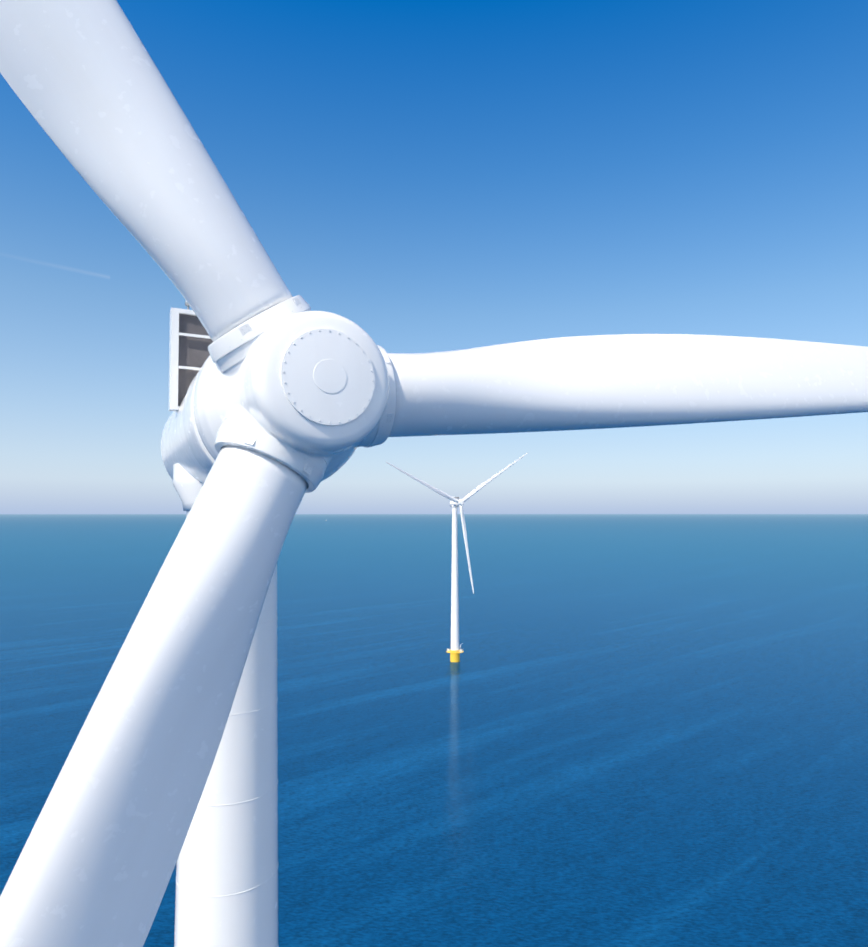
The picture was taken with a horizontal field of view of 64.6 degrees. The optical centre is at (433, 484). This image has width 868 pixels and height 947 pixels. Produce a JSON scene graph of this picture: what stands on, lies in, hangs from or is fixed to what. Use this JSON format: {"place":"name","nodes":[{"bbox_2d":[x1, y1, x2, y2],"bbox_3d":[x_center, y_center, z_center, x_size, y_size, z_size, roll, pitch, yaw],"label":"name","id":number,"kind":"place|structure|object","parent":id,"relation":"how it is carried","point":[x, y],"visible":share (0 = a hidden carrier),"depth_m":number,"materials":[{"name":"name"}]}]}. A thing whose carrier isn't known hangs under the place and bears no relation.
{"place":"outdoors","nodes":[
{"label":"outdoors","id":0,"kind":"place"},
{"bbox_2d":[0,514,867,946],"bbox_3d":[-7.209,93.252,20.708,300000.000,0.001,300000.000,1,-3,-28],"label":"sea","id":1,"kind":"structure","parent":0,"point":[628,730],"depth_m":313.06,"materials":[{"name":"blue liquid"}]},
{"bbox_2d":[0,0,867,946],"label":"turbine","id":2,"kind":"object","parent":1,"relation":"on","point":[282,400],"visible":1,"depth_m":15.50,"materials":[{"name":"white metal"}]},
{"bbox_2d":[386,453,527,661],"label":"turbine","id":3,"kind":"object","parent":1,"relation":"on","point":[454,651],"visible":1,"depth_m":429.46,"materials":[{"name":"white metal"}]},
{"bbox_2d":[0,0,867,513],"label":"sky","id":4,"kind":"structure","parent":0,"point":[428,176],"materials":[{"name":"blue"}]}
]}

